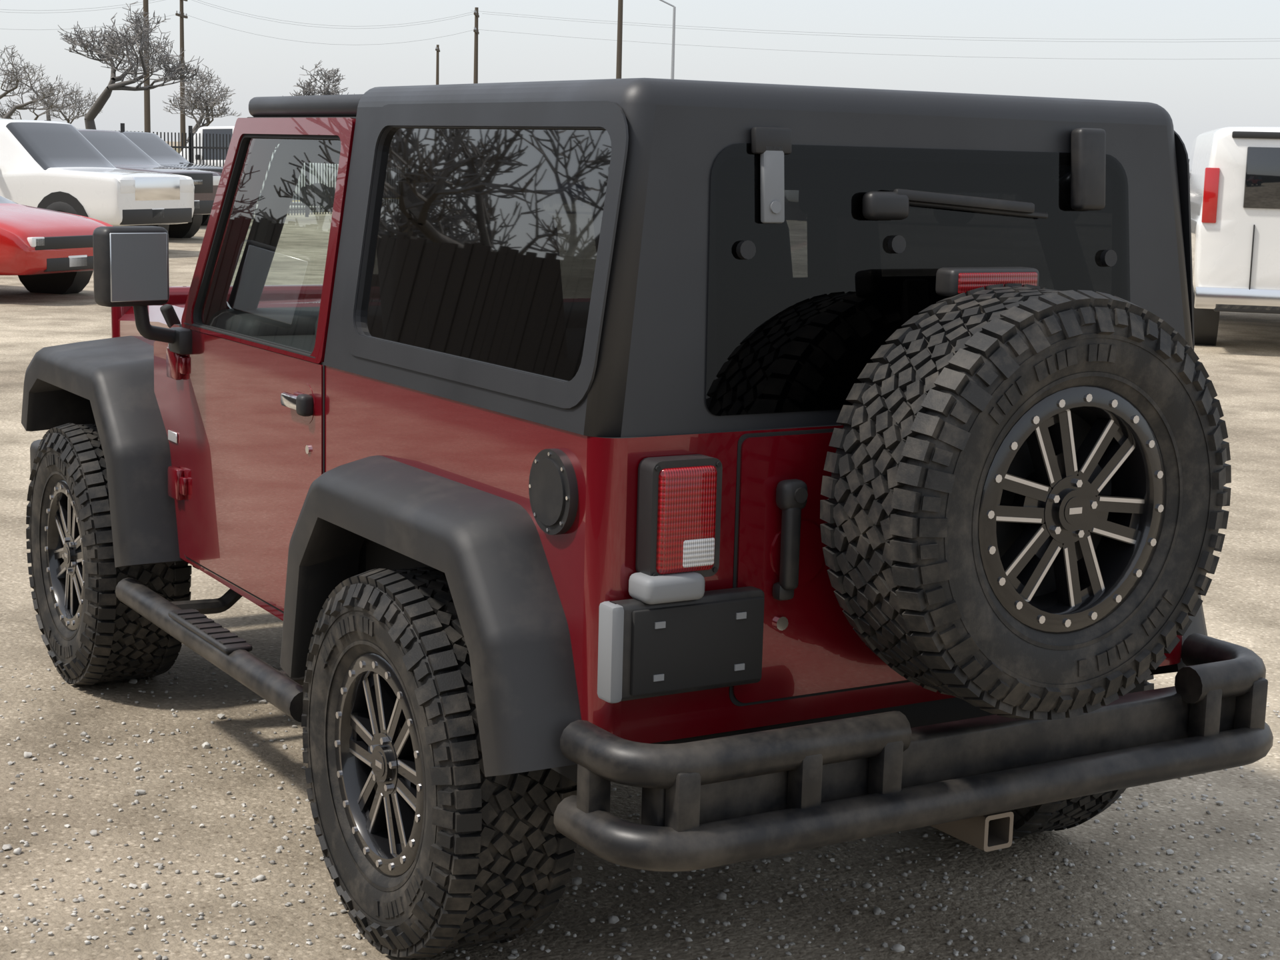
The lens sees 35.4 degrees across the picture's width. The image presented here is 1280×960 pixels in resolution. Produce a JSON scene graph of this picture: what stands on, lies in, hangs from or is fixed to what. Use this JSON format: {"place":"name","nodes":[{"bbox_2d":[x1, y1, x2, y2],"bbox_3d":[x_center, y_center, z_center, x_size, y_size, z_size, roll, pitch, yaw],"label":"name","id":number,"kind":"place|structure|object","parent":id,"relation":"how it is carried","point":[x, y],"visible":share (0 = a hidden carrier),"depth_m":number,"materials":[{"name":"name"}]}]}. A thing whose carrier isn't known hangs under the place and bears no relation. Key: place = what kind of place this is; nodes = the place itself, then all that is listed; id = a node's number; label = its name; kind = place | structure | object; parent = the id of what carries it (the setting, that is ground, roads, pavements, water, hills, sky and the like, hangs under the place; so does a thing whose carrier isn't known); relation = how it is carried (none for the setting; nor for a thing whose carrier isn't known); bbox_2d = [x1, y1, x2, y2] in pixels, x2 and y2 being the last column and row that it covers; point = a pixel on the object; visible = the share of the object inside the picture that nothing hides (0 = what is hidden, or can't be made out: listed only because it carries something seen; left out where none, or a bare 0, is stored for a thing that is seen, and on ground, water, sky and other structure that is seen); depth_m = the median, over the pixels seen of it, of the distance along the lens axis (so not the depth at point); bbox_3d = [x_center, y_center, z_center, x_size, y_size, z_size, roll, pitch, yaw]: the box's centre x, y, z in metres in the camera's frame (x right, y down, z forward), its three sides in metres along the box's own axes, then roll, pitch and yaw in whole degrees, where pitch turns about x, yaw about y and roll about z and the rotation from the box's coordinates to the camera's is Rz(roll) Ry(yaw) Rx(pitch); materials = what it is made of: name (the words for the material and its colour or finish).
{"place":"outdoors","nodes":[
{"label":"outdoors","id":0,"kind":"place"},
{"bbox_2d":[257,192,299,201],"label":"road asphalt","id":1,"kind":"structure","parent":0,"point":[299,197],"depth_m":63.30,"materials":[{"name":"grey asphalt"}]},
{"bbox_2d":[180,126,338,211],"bbox_3d":[-9.604,-7.993,51.557,5.630,2.150,2.380,2,9,4],"label":"van","id":2,"kind":"object","parent":1,"relation":"on","point":[221,130],"visible":0.09,"depth_m":50.59,"materials":[{"name":"white paint"}]},
{"bbox_2d":[289,60,354,95],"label":"bare tree","id":3,"kind":"object","parent":1,"relation":"on","point":[308,86],"visible":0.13,"depth_m":75.75,"materials":[{"name":"grey plant"}]},
{"bbox_2d":[616,0,623,78],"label":"utility pole","id":4,"kind":"object","parent":1,"relation":"on","point":[619,68],"visible":0.47,"depth_m":97.72,"materials":[{"name":"brown wood"}]},
{"bbox_2d":[659,0,675,79],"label":"street lamp","id":5,"kind":"object","parent":1,"relation":"on","point":[673,53],"visible":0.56,"depth_m":87.98,"materials":[{"name":"grey metal"}]},
{"bbox_2d":[254,201,332,214],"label":"pavement","id":6,"kind":"structure","parent":0,"point":[299,207],"depth_m":50.10,"materials":[{"name":"grey concrete"}]},
{"bbox_2d":[0,141,1279,959],"bbox_3d":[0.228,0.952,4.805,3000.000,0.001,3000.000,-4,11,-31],"label":"gravel ground","id":7,"kind":"structure","parent":0,"point":[1240,363],"depth_m":5.02,"materials":[{"name":"beige gravel"}]},
{"bbox_2d":[0,44,65,118],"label":"bare tree","id":8,"kind":"object","parent":7,"relation":"on","point":[18,107],"visible":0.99,"depth_m":82.46,"materials":[{"name":"grey plant"}]},
{"bbox_2d":[0,52,103,123],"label":"bare tree","id":9,"kind":"object","parent":7,"relation":"on","point":[48,112],"visible":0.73,"depth_m":102.84,"materials":[{"name":"grey plant"}]},
{"bbox_2d":[0,195,112,294],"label":"red car","id":10,"kind":"object","parent":7,"relation":"on","point":[43,251],"visible":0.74,"depth_m":20.95,"materials":[{"name":"red paint"}]},
{"bbox_2d":[0,118,194,231],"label":"car","id":11,"kind":"object","parent":7,"relation":"on","point":[63,167],"visible":0.75,"depth_m":29.51,"materials":[{"name":"white paint"}]},
{"bbox_2d":[76,128,221,237],"bbox_3d":[-9.941,-5.185,35.073,5.130,1.920,2.380,5,10,22],"label":"car","id":12,"kind":"object","parent":7,"relation":"on","point":[117,149],"visible":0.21,"depth_m":34.56,"materials":[{"name":"paint"}]},
{"bbox_2d":[108,130,223,225],"bbox_3d":[-10.702,-6.080,40.419,4.930,1.920,2.380,5,10,22],"label":"car","id":13,"kind":"object","parent":7,"relation":"on","point":[158,149],"visible":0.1,"depth_m":39.98,"materials":[{"name":"black paint"}]},
{"bbox_2d":[172,148,180,153],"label":"dry grass","id":14,"kind":"structure","parent":7,"relation":"on","point":[177,150],"depth_m":335.70,"materials":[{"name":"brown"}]},
{"bbox_2d":[57,1,209,129],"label":"bare tree","id":15,"kind":"object","parent":14,"relation":"on","point":[114,47],"visible":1,"depth_m":65.20,"materials":[{"name":"grey plant"}]},
{"bbox_2d":[143,0,150,132],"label":"utility pole","id":16,"kind":"object","parent":14,"relation":"on","point":[147,113],"visible":0.29,"depth_m":95.40,"materials":[{"name":"brown wood"}]},
{"bbox_2d":[175,0,187,151],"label":"utility pole","id":17,"kind":"object","parent":14,"relation":"on","point":[181,15],"visible":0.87,"depth_m":107.07,"materials":[{"name":"brown wood"}]},
{"bbox_2d":[2,0,1244,59],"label":"power lines","id":18,"kind":"object","parent":17,"relation":"attached to","point":[633,25],"visible":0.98,"depth_m":106.08,"materials":[{"name":"black metal"}]},
{"bbox_2d":[435,44,439,84],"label":"utility pole","id":19,"kind":"object","parent":14,"relation":"on","point":[437,49],"visible":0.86,"depth_m":146.21,"materials":[{"name":"brown wood"}]},
{"bbox_2d":[473,7,479,83],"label":"utility pole","id":20,"kind":"object","parent":14,"relation":"on","point":[477,33],"visible":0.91,"depth_m":109.18,"materials":[{"name":"brown wood"}]},
{"bbox_2d":[44,120,337,219],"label":"iron fence","id":21,"kind":"object","parent":7,"relation":"on","point":[191,147],"visible":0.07,"depth_m":46.26,"materials":[{"name":"black metal"}]},
{"bbox_2d":[162,64,241,143],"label":"bare tree","id":22,"kind":"object","parent":7,"relation":"on","point":[189,105],"visible":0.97,"depth_m":80.69,"materials":[{"name":"grey plant"}]},
{"bbox_2d":[0,666,1279,959],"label":"loose stones","id":23,"kind":"object","parent":7,"relation":"on","point":[577,881],"visible":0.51,"depth_m":4.72,"materials":[{"name":"grey gravel"}]},
{"bbox_2d":[21,78,1273,958],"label":"jeep","id":24,"kind":"object","parent":7,"relation":"on","point":[717,473],"visible":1,"depth_m":3.94,"materials":[{"name":"metal"}]},
{"bbox_2d":[1189,126,1279,345],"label":"white van","id":25,"kind":"object","parent":7,"relation":"on","point":[1235,184],"visible":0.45,"depth_m":18.26,"materials":[{"name":"white paint"}]},
{"bbox_2d":[0,0,1279,158],"label":"sky","id":26,"kind":"structure","parent":0,"point":[1168,45],"materials":[{"name":"white"}]}
]}

